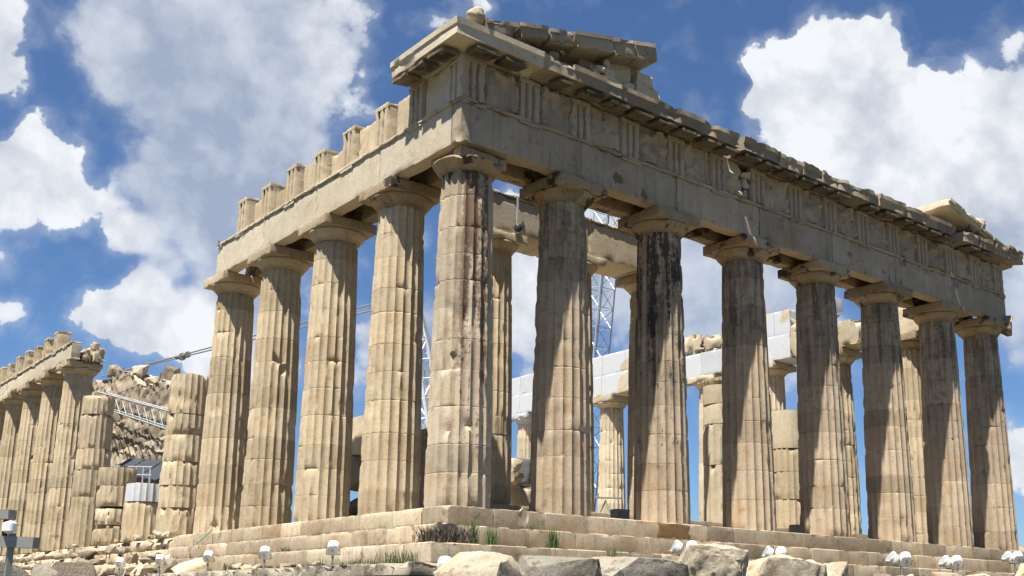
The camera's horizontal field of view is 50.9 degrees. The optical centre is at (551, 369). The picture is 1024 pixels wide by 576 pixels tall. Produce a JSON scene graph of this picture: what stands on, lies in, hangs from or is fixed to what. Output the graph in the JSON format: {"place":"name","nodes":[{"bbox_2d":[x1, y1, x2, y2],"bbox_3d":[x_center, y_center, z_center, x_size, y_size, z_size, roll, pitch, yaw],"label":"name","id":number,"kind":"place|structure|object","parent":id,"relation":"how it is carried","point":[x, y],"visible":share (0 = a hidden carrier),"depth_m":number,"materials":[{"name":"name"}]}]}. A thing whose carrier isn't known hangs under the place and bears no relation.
{"place":"outdoors","nodes":[
{"label":"outdoors","id":0,"kind":"place"},
{"bbox_2d":[0,0,1023,545],"label":"sky","id":1,"kind":"structure","parent":0,"point":[134,134],"materials":[{"name":"blue"}]},
{"bbox_3d":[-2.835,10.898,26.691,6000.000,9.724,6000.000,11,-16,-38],"label":"ground","id":2,"kind":"structure","parent":0,"visible":0},
{"bbox_2d":[0,561,27,575],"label":"boulder","id":3,"kind":"object","parent":2,"relation":"on","point":[18,570],"visible":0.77,"depth_m":8.65,"materials":[{"name":"grey stone"}]},
{"bbox_2d":[0,509,39,575],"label":"post lamp","id":4,"kind":"object","parent":2,"relation":"on","point":[10,540],"visible":1,"depth_m":7.04,"materials":[{"name":"grey metal"}]},
{"bbox_2d":[30,563,59,575],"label":"boulder","id":5,"kind":"object","parent":2,"relation":"on","point":[43,570],"visible":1,"depth_m":9.84,"materials":[{"name":"grey stone"}]},
{"bbox_2d":[52,561,96,575],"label":"boulder","id":6,"kind":"object","parent":2,"relation":"on","point":[73,569],"visible":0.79,"depth_m":10.81,"materials":[{"name":"grey stone"}]},
{"bbox_2d":[106,561,436,575],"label":"foundation wall","id":7,"kind":"structure","parent":2,"relation":"on","point":[408,568],"depth_m":27.29,"materials":[{"name":"grey stone"}]},
{"bbox_2d":[21,565,30,569],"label":"loose stone","id":8,"kind":"object","parent":7,"relation":"on","point":[25,567],"visible":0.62,"depth_m":54.55,"materials":[{"name":"beige stone"}]},
{"bbox_2d":[96,564,115,575],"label":"loose stone","id":9,"kind":"object","parent":7,"relation":"on","point":[104,570],"visible":0.94,"depth_m":41.18,"materials":[{"name":"stone"}]},
{"bbox_2d":[114,567,124,574],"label":"loose stone","id":10,"kind":"object","parent":7,"relation":"on","point":[122,570],"visible":0.29,"depth_m":41.04,"materials":[{"name":"beige stone"}]},
{"bbox_2d":[115,558,125,575],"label":"floodlight","id":11,"kind":"object","parent":7,"relation":"on","point":[120,563],"visible":1,"depth_m":40.51,"materials":[{"name":"grey metal"}]},
{"bbox_2d":[123,563,139,575],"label":"loose stone","id":12,"kind":"object","parent":7,"relation":"on","point":[130,568],"visible":0.73,"depth_m":39.91,"materials":[{"name":"stone"}]},
{"bbox_2d":[128,552,138,563],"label":"loose stone","id":13,"kind":"object","parent":7,"relation":"on","point":[134,558],"visible":0.92,"depth_m":42.74,"materials":[{"name":"brown stone"}]},
{"bbox_2d":[130,563,155,575],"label":"loose stone","id":14,"kind":"object","parent":7,"relation":"on","point":[143,570],"visible":0.93,"depth_m":38.54,"materials":[{"name":"stone"}]},
{"bbox_2d":[154,554,165,573],"bbox_3d":[-13.665,6.783,37.411,0.367,0.678,0.373,0,-12,2],"label":"floodlight","id":15,"kind":"object","parent":7,"relation":"on","point":[160,559],"visible":0.92,"depth_m":37.34,"materials":[{"name":"grey metal"}]},
{"bbox_2d":[160,558,177,572],"bbox_3d":[-13.521,7.027,38.005,0.684,0.609,0.492,-28,-33,35],"label":"loose stone","id":16,"kind":"object","parent":7,"relation":"on","point":[170,564],"visible":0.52,"depth_m":37.80,"materials":[{"name":"beige stone"}]},
{"bbox_2d":[171,558,206,573],"bbox_3d":[-12.148,6.592,35.850,0.793,0.597,1.094,-28,-26,31],"label":"loose stone","id":17,"kind":"object","parent":7,"relation":"on","point":[197,564],"visible":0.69,"depth_m":35.79,"materials":[{"name":"stone"}]},
{"bbox_2d":[203,550,214,571],"bbox_3d":[-10.933,6.100,34.161,0.367,0.678,0.373,0,-12,2],"label":"floodlight","id":18,"kind":"object","parent":7,"relation":"on","point":[208,556],"visible":0.98,"depth_m":34.09,"materials":[{"name":"grey metal"}]},
{"bbox_2d":[219,563,225,570],"bbox_3d":[-10.640,6.389,34.551,0.267,0.331,0.372,-16,-15,7],"label":"loose stone","id":19,"kind":"object","parent":7,"relation":"on","point":[224,566],"visible":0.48,"depth_m":34.48,"materials":[{"name":"beige stone"}]},
{"bbox_2d":[220,562,254,569],"bbox_3d":[-9.788,6.070,33.234,1.123,0.299,0.400,11,-16,-38],"label":"weed","id":20,"kind":"object","parent":7,"relation":"on","point":[229,568],"visible":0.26,"depth_m":33.11,"materials":[{"name":"green plant"}]},
{"bbox_2d":[231,563,243,568],"bbox_3d":[-9.434,5.916,32.282,0.288,0.203,0.389,-5,-13,22],"label":"loose stone","id":21,"kind":"object","parent":7,"relation":"on","point":[237,566],"visible":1,"depth_m":32.16,"materials":[{"name":"beige stone"}]},
{"bbox_2d":[240,565,252,569],"bbox_3d":[-9.252,5.972,32.328,0.223,0.208,0.431,-8,-15,36],"label":"loose stone","id":22,"kind":"object","parent":7,"relation":"on","point":[244,567],"visible":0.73,"depth_m":32.28,"materials":[{"name":"stone"}]},
{"bbox_2d":[258,546,271,567],"bbox_3d":[-8.300,5.440,31.028,0.367,0.678,0.350,1,-12,-4],"label":"floodlight","id":23,"kind":"object","parent":7,"relation":"on","point":[265,553],"visible":0.94,"depth_m":30.95,"materials":[{"name":"grey metal"}]},
{"bbox_2d":[283,563,297,567],"bbox_3d":[-7.320,5.537,30.273,0.362,0.184,0.461,-26,-28,38],"label":"loose stone","id":24,"kind":"object","parent":7,"relation":"on","point":[293,565],"visible":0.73,"depth_m":30.15,"materials":[{"name":"beige stone"}]},
{"bbox_2d":[311,561,324,565],"bbox_3d":[-6.359,5.277,29.103,0.367,0.202,0.262,-4,-3,25],"label":"loose stone","id":25,"kind":"object","parent":7,"relation":"on","point":[315,564],"visible":0.54,"depth_m":29.03,"materials":[{"name":"beige stone"}]},
{"bbox_2d":[326,540,339,566],"bbox_3d":[-5.696,4.789,27.930,0.367,0.678,0.350,1,-12,-4],"label":"floodlight","id":26,"kind":"object","parent":7,"relation":"on","point":[332,549],"visible":0.94,"depth_m":27.85,"materials":[{"name":"grey metal"}]},
{"bbox_2d":[316,558,378,564],"bbox_3d":[-4.766,5.010,27.964,1.090,0.218,2.993,-10,-16,41],"label":"grass tuft","id":27,"kind":"object","parent":7,"relation":"on","point":[358,562],"visible":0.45,"depth_m":27.55,"materials":[{"name":"green plant"}]},
{"bbox_2d":[374,548,418,562],"bbox_3d":[-3.600,4.610,26.550,1.923,0.418,0.778,11,-16,-38],"label":"grass tuft","id":28,"kind":"object","parent":7,"relation":"on","point":[395,558],"visible":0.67,"depth_m":26.40,"materials":[{"name":"green plant"}]},
{"bbox_2d":[0,503,1023,575],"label":"stepped platform","id":29,"kind":"structure","parent":7,"relation":"on","point":[363,537],"depth_m":33.24,"materials":[{"name":"stone"}]},
{"bbox_2d":[33,555,45,560],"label":"loose stone","id":30,"kind":"object","parent":29,"relation":"on","point":[37,557],"visible":1,"depth_m":55.59,"materials":[{"name":"beige stone"}]},
{"bbox_2d":[0,330,105,556],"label":"colonnade","id":31,"kind":"object","parent":29,"relation":"on","point":[45,388],"visible":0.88,"depth_m":62.26,"materials":[{"name":"stone"}]},
{"bbox_2d":[54,552,62,559],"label":"loose stone","id":32,"kind":"object","parent":29,"relation":"on","point":[58,556],"visible":1,"depth_m":52.85,"materials":[{"name":"beige stone"}]},
{"bbox_2d":[70,553,78,558],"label":"loose stone","id":33,"kind":"object","parent":29,"relation":"on","point":[73,555],"visible":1,"depth_m":52.01,"materials":[{"name":"beige stone"}]},
{"bbox_2d":[79,549,98,557],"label":"loose stone","id":34,"kind":"object","parent":29,"relation":"on","point":[87,553],"visible":1,"depth_m":49.44,"materials":[{"name":"beige stone"}]},
{"bbox_2d":[65,395,114,548],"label":"broken column","id":35,"kind":"structure","parent":29,"relation":"on","point":[94,451],"depth_m":55.41,"materials":[{"name":"stone"}]},
{"bbox_2d":[107,546,116,554],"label":"loose stone","id":36,"kind":"object","parent":29,"relation":"on","point":[110,551],"visible":0.59,"depth_m":47.12,"materials":[{"name":"beige stone"}]},
{"bbox_2d":[91,467,136,545],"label":"broken column","id":37,"kind":"structure","parent":29,"relation":"on","point":[112,482],"depth_m":51.68,"materials":[{"name":"stone"}]},
{"bbox_2d":[114,547,125,553],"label":"loose stone","id":38,"kind":"object","parent":29,"relation":"on","point":[119,550],"visible":1,"depth_m":46.07,"materials":[{"name":"beige stone"}]},
{"bbox_2d":[124,537,131,542],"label":"loose stone","id":39,"kind":"object","parent":29,"relation":"on","point":[127,540],"visible":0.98,"depth_m":47.66,"materials":[{"name":"beige stone"}]},
{"bbox_2d":[126,546,132,552],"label":"loose stone","id":40,"kind":"object","parent":29,"relation":"on","point":[129,549],"visible":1,"depth_m":45.41,"materials":[{"name":"beige stone"}]},
{"bbox_2d":[92,370,170,528],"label":"wall","id":41,"kind":"structure","parent":29,"relation":"on","point":[133,438],"depth_m":63.16,"materials":[{"name":"stone"}]},
{"bbox_2d":[106,365,122,377],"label":"stone block","id":42,"kind":"object","parent":41,"relation":"on","point":[112,370],"depth_m":68.69,"materials":[{"name":"beige stone"}]},
{"bbox_2d":[131,365,148,377],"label":"stone block","id":43,"kind":"object","parent":41,"relation":"on","point":[140,371],"depth_m":64.66,"materials":[{"name":"beige stone"}]},
{"bbox_2d":[145,376,158,384],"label":"stone block","id":44,"kind":"object","parent":41,"relation":"on","point":[152,380],"depth_m":62.73,"materials":[{"name":"beige stone"}]},
{"bbox_2d":[158,365,180,380],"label":"stone block","id":45,"kind":"object","parent":41,"relation":"on","point":[168,372],"depth_m":60.63,"materials":[{"name":"beige stone"}]},
{"bbox_2d":[97,391,167,428],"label":"lattice truss","id":46,"kind":"object","parent":29,"relation":"on","point":[136,402],"visible":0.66,"depth_m":60.30,"materials":[{"name":"grey metal"}]},
{"bbox_2d":[111,457,162,483],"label":"site shelter","id":47,"kind":"object","parent":29,"relation":"on","point":[146,465],"visible":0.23,"depth_m":57.45,"materials":[{"name":"grey metal"}]},
{"bbox_2d":[132,535,142,541],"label":"loose stone","id":48,"kind":"object","parent":29,"relation":"on","point":[138,538],"visible":1,"depth_m":46.42,"materials":[{"name":"beige stone"}]},
{"bbox_2d":[120,483,159,542],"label":"broken column","id":49,"kind":"structure","parent":29,"relation":"on","point":[140,506],"depth_m":48.26,"materials":[{"name":"stone"}]},
{"bbox_2d":[138,556,151,564],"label":"loose stone","id":50,"kind":"object","parent":29,"relation":"on","point":[142,559],"visible":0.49,"depth_m":41.82,"materials":[{"name":"beige stone"}]},
{"bbox_2d":[147,535,153,539],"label":"loose stone","id":51,"kind":"object","parent":29,"relation":"on","point":[150,537],"visible":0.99,"depth_m":45.24,"materials":[{"name":"beige stone"}]},
{"bbox_2d":[147,553,157,560],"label":"loose stone","id":52,"kind":"object","parent":29,"relation":"on","point":[153,557],"visible":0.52,"depth_m":40.20,"materials":[{"name":"beige stone"}]},
{"bbox_2d":[153,530,163,538],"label":"loose stone","id":53,"kind":"object","parent":29,"relation":"on","point":[157,534],"visible":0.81,"depth_m":44.24,"materials":[{"name":"beige stone"}]},
{"bbox_2d":[164,554,173,558],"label":"loose stone","id":54,"kind":"object","parent":29,"relation":"on","point":[169,556],"visible":0.34,"depth_m":40.44,"materials":[{"name":"stone"}]},
{"bbox_2d":[165,532,172,537],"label":"loose stone","id":55,"kind":"object","parent":29,"relation":"on","point":[169,534],"visible":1,"depth_m":43.79,"materials":[{"name":"stone"}]},
{"bbox_2d":[154,373,208,538],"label":"broken column","id":56,"kind":"structure","parent":29,"relation":"on","point":[178,485],"depth_m":45.51,"materials":[{"name":"stone"}]},
{"bbox_2d":[197,529,211,543],"bbox_3d":[-12.799,6.146,39.559,0.059,0.590,0.908,-3,-13,16],"label":"green pole","id":57,"kind":"object","parent":29,"relation":"on","point":[204,536],"visible":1,"depth_m":39.54,"materials":[{"name":"metal"}]},
{"bbox_2d":[277,546,290,551],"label":"weed","id":58,"kind":"object","parent":29,"relation":"on","point":[286,550],"visible":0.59,"depth_m":33.27,"materials":[{"name":"green plant"}]},
{"bbox_2d":[349,498,357,515],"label":"stone block","id":59,"kind":"structure","parent":29,"relation":"on","point":[353,508],"depth_m":42.02,"materials":[{"name":"grey stone"}]},
{"bbox_2d":[350,456,361,491],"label":"stone block","id":60,"kind":"structure","parent":59,"relation":"on","point":[356,461],"depth_m":42.49,"materials":[{"name":"grey stone"}]},
{"bbox_2d":[352,415,363,456],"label":"stone block","id":61,"kind":"structure","parent":60,"relation":"on","point":[358,421],"depth_m":42.88,"materials":[{"name":"stone"}]},
{"bbox_2d":[418,428,427,507],"bbox_3d":[-4.660,3.674,38.982,1.105,2.901,1.404,11,-16,-38],"label":"wall stub","id":62,"kind":"object","parent":29,"relation":"on","point":[424,438],"depth_m":38.25,"materials":[{"name":"stone"}]},
{"bbox_2d":[421,314,431,428],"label":"crane jib","id":63,"kind":"object","parent":29,"relation":"on","point":[425,378],"visible":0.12,"depth_m":54.82,"materials":[{"name":"paint"}]},
{"bbox_2d":[101,304,370,376],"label":"suspension cable","id":64,"kind":"object","parent":63,"relation":"attached to","point":[183,356],"visible":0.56,"depth_m":67.38,"materials":[{"name":"grey metal"}]},
{"bbox_2d":[413,524,444,542],"bbox_3d":[-3.035,4.106,26.935,1.145,0.500,0.800,2,-12,-5],"label":"dry bush","id":65,"kind":"object","parent":29,"relation":"on","point":[424,538],"visible":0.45,"depth_m":26.79,"materials":[{"name":"brown plant"}]},
{"bbox_2d":[414,521,483,544],"bbox_3d":[-2.605,4.100,26.999,0.919,0.549,2.225,-10,-16,39],"label":"dry bush","id":66,"kind":"object","parent":29,"relation":"on","point":[448,535],"visible":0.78,"depth_m":26.81,"materials":[{"name":"brown plant"}]},
{"bbox_2d":[465,517,479,543],"bbox_3d":[-2.091,4.133,27.616,0.573,0.741,0.231,6,-13,-23],"label":"grass tuft","id":67,"kind":"object","parent":29,"relation":"on","point":[473,532],"visible":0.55,"depth_m":27.64,"materials":[{"name":"plant"}]},
{"bbox_2d":[485,526,499,544],"bbox_3d":[-1.547,4.329,28.029,0.435,0.549,0.201,11,-16,-38],"label":"grass tuft","id":68,"kind":"object","parent":29,"relation":"on","point":[491,539],"visible":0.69,"depth_m":27.97,"materials":[{"name":"green plant"}]},
{"bbox_2d":[510,485,530,505],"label":"stone block","id":69,"kind":"structure","parent":29,"relation":"on","point":[520,496],"depth_m":40.63,"materials":[{"name":"stone"}]},
{"bbox_2d":[511,470,524,484],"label":"broken stone","id":70,"kind":"object","parent":69,"relation":"on","point":[517,478],"visible":0.53,"depth_m":40.09,"materials":[{"name":"stone"}]},
{"bbox_2d":[511,458,523,471],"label":"broken stone","id":71,"kind":"object","parent":70,"relation":"on","point":[516,464],"visible":0.7,"depth_m":40.24,"materials":[{"name":"stone"}]},
{"bbox_2d":[514,458,529,486],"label":"stone block","id":72,"kind":"structure","parent":69,"relation":"on","point":[524,469],"depth_m":41.07,"materials":[{"name":"grey stone"}]},
{"bbox_2d":[547,524,559,547],"bbox_3d":[0.070,4.546,29.322,0.465,0.716,0.247,11,-16,-38],"label":"grass tuft","id":73,"kind":"object","parent":29,"relation":"on","point":[553,543],"visible":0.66,"depth_m":29.28,"materials":[{"name":"green plant"}]},
{"bbox_2d":[490,188,637,514],"bbox_3d":[0.796,-0.206,40.016,9.388,11.042,1.771,11,-16,-38],"label":"porch","id":74,"kind":"object","parent":29,"relation":"on","point":[611,251],"visible":0.27,"depth_m":38.32,"materials":[{"name":"stone"}]},
{"bbox_2d":[514,196,522,231],"bbox_3d":[-1.192,-5.541,38.185,0.320,1.356,0.320,11,-16,-38],"label":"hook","id":75,"kind":"object","parent":74,"relation":"hanging from","point":[518,227],"visible":1,"depth_m":38.13,"materials":[{"name":"grey metal"}]},
{"bbox_2d":[594,493,620,512],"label":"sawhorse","id":76,"kind":"object","parent":29,"relation":"on","point":[598,497],"visible":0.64,"depth_m":49.98,"materials":[{"name":"green paint"}]},
{"bbox_2d":[193,15,1023,550],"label":"temple corner","id":77,"kind":"object","parent":29,"relation":"on","point":[553,127],"visible":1,"depth_m":36.60,"materials":[{"name":"beige stone"}]},
{"bbox_2d":[466,6,485,24],"bbox_3d":[-2.225,-10.243,31.088,0.669,0.613,0.487,11,-16,-38],"label":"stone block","id":78,"kind":"object","parent":77,"relation":"on","point":[475,14],"visible":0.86,"depth_m":30.91,"materials":[{"name":"beige stone"}]},
{"bbox_2d":[588,65,604,73],"bbox_3d":[1.416,-9.481,34.193,0.669,0.619,0.260,-9,-16,38],"label":"horse head","id":79,"kind":"object","parent":77,"relation":"on","point":[598,69],"visible":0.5,"depth_m":34.09},
{"bbox_2d":[602,59,633,89],"bbox_3d":[2.091,-9.450,34.889,0.428,0.984,1.487,-11,-17,44],"label":"reclining statue","id":80,"kind":"object","parent":77,"relation":"on","point":[609,73],"visible":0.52,"depth_m":34.52,"materials":[{"name":"stone"}]},
{"bbox_2d":[610,509,629,518],"bbox_3d":[2.289,5.026,36.215,0.562,0.621,0.417,11,-16,-38],"label":"box lamp","id":81,"kind":"object","parent":29,"relation":"on","point":[620,513],"visible":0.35,"depth_m":36.08,"materials":[{"name":"grey metal"}]},
{"bbox_2d":[661,547,674,554],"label":"weed","id":82,"kind":"object","parent":29,"relation":"on","point":[668,551],"visible":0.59,"depth_m":32.03,"materials":[{"name":"yellow plant"}]},
{"bbox_2d":[512,297,861,533],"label":"restored colonnade","id":83,"kind":"object","parent":29,"relation":"on","point":[703,354],"visible":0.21,"depth_m":61.95,"materials":[{"name":"stone"}]},
{"bbox_2d":[703,377,722,522],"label":"broken column","id":84,"kind":"structure","parent":29,"relation":"on","point":[712,439],"depth_m":44.03,"materials":[{"name":"stone"}]},
{"bbox_2d":[771,410,800,527],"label":"broken column","id":85,"kind":"structure","parent":29,"relation":"on","point":[785,433],"depth_m":46.48,"materials":[{"name":"stone"}]},
{"bbox_2d":[789,524,799,532],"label":"box lamp","id":86,"kind":"object","parent":29,"relation":"on","point":[794,528],"visible":0.33,"depth_m":41.88,"materials":[{"name":"grey metal"}]},
{"bbox_2d":[606,543,621,556],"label":"grass tuft","id":87,"kind":"object","parent":7,"relation":"on","point":[614,553],"visible":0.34,"depth_m":29.68,"materials":[{"name":"green plant"}]},
{"bbox_2d":[436,556,450,569],"bbox_3d":[-2.393,4.552,23.944,0.404,0.784,0.349,2,-12,-5],"label":"floodlight","id":88,"kind":"object","parent":2,"relation":"on","point":[442,560],"visible":0.26,"depth_m":23.91,"materials":[{"name":"grey metal"}]},
{"bbox_2d":[433,551,526,575],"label":"boulder","id":89,"kind":"object","parent":2,"relation":"on","point":[478,563],"visible":1,"depth_m":21.51,"materials":[{"name":"beige stone"}]},
{"bbox_2d":[517,555,601,575],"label":"boulder","id":90,"kind":"object","parent":2,"relation":"on","point":[534,565],"visible":0.91,"depth_m":22.90,"materials":[{"name":"grey stone"}]},
{"bbox_2d":[584,210,618,511],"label":"lattice crane","id":91,"kind":"object","parent":2,"relation":"on","point":[596,329],"visible":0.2,"depth_m":80.20,"materials":[{"name":"grey metal"}]},
{"bbox_2d":[591,556,687,575],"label":"boulder","id":92,"kind":"object","parent":2,"relation":"on","point":[625,566],"visible":0.86,"depth_m":24.90,"materials":[{"name":"grey stone"}]},
{"bbox_2d":[678,543,748,575],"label":"boulder","id":93,"kind":"object","parent":2,"relation":"on","point":[713,559],"visible":0.95,"depth_m":26.15,"materials":[{"name":"grey stone"}]},
{"bbox_2d":[762,546,787,557],"bbox_3d":[6.602,5.658,31.820,1.042,0.846,0.388,11,-16,-38],"label":"floodlight","id":94,"kind":"object","parent":2,"relation":"on","point":[768,551],"visible":0.51,"depth_m":31.69,"materials":[{"name":"grey metal"}]},
{"bbox_2d":[746,554,820,575],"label":"boulder","id":95,"kind":"object","parent":2,"relation":"on","point":[779,565],"visible":0.89,"depth_m":28.23,"materials":[{"name":"beige stone"}]},
{"bbox_2d":[806,559,838,575],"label":"boulder","id":96,"kind":"object","parent":2,"relation":"on","point":[830,572],"visible":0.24,"depth_m":30.61,"materials":[{"name":"beige stone"}]},
{"bbox_2d":[819,564,827,575],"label":"boulder","id":97,"kind":"object","parent":2,"relation":"on","point":[823,570],"visible":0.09,"depth_m":29.63,"materials":[{"name":"beige stone"}]},
{"bbox_2d":[825,562,847,575],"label":"boulder","id":98,"kind":"object","parent":2,"relation":"on","point":[839,568],"visible":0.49,"depth_m":32.26,"materials":[{"name":"beige stone"}]},
{"bbox_2d":[873,573,891,575],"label":"boulder","id":99,"kind":"object","parent":2,"relation":"on","point":[875,574],"visible":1,"depth_m":33.03,"materials":[{"name":"beige stone"}]},
{"bbox_2d":[885,552,912,574],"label":"floodlight","id":100,"kind":"object","parent":2,"relation":"on","point":[904,558],"visible":1,"depth_m":35.90,"materials":[{"name":"grey metal"}]},
{"bbox_2d":[922,572,960,575],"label":"boulder","id":101,"kind":"object","parent":2,"relation":"on","point":[940,574],"visible":1,"depth_m":35.26,"materials":[{"name":"beige stone"}]},
{"bbox_2d":[938,555,963,572],"bbox_3d":[14.052,7.008,37.805,1.284,0.944,0.481,11,-16,-38],"label":"floodlight","id":102,"kind":"object","parent":2,"relation":"on","point":[956,562],"visible":0.98,"depth_m":37.89,"materials":[{"name":"grey metal"}]},
{"bbox_2d":[967,573,989,575],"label":"boulder","id":103,"kind":"object","parent":2,"relation":"on","point":[983,574],"visible":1,"depth_m":37.28,"materials":[{"name":"beige stone"}]},
{"bbox_2d":[1001,551,1023,575],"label":"floodlight","id":104,"kind":"object","parent":2,"relation":"on","point":[1016,557],"visible":0.96,"depth_m":40.52,"materials":[{"name":"grey metal"}]},
{"bbox_2d":[1015,564,1023,575],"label":"boulder","id":105,"kind":"object","parent":2,"relation":"on","point":[1020,572],"visible":1,"depth_m":38.91,"materials":[{"name":"beige stone"}]},
{"bbox_3d":[3.964,5.576,28.655,1.084,1.683,2.585,-9,-22,38],"label":"boulder","id":106,"kind":"object","parent":2,"relation":"on","visible":0},
{"bbox_2d":[670,540,697,555],"bbox_3d":[3.629,5.100,29.438,1.042,0.846,0.388,11,-16,-38],"label":"floodlight","id":107,"kind":"object","parent":106,"relation":"on","point":[677,546],"visible":0.52,"depth_m":29.18,"materials":[{"name":"grey metal"}]}
]}

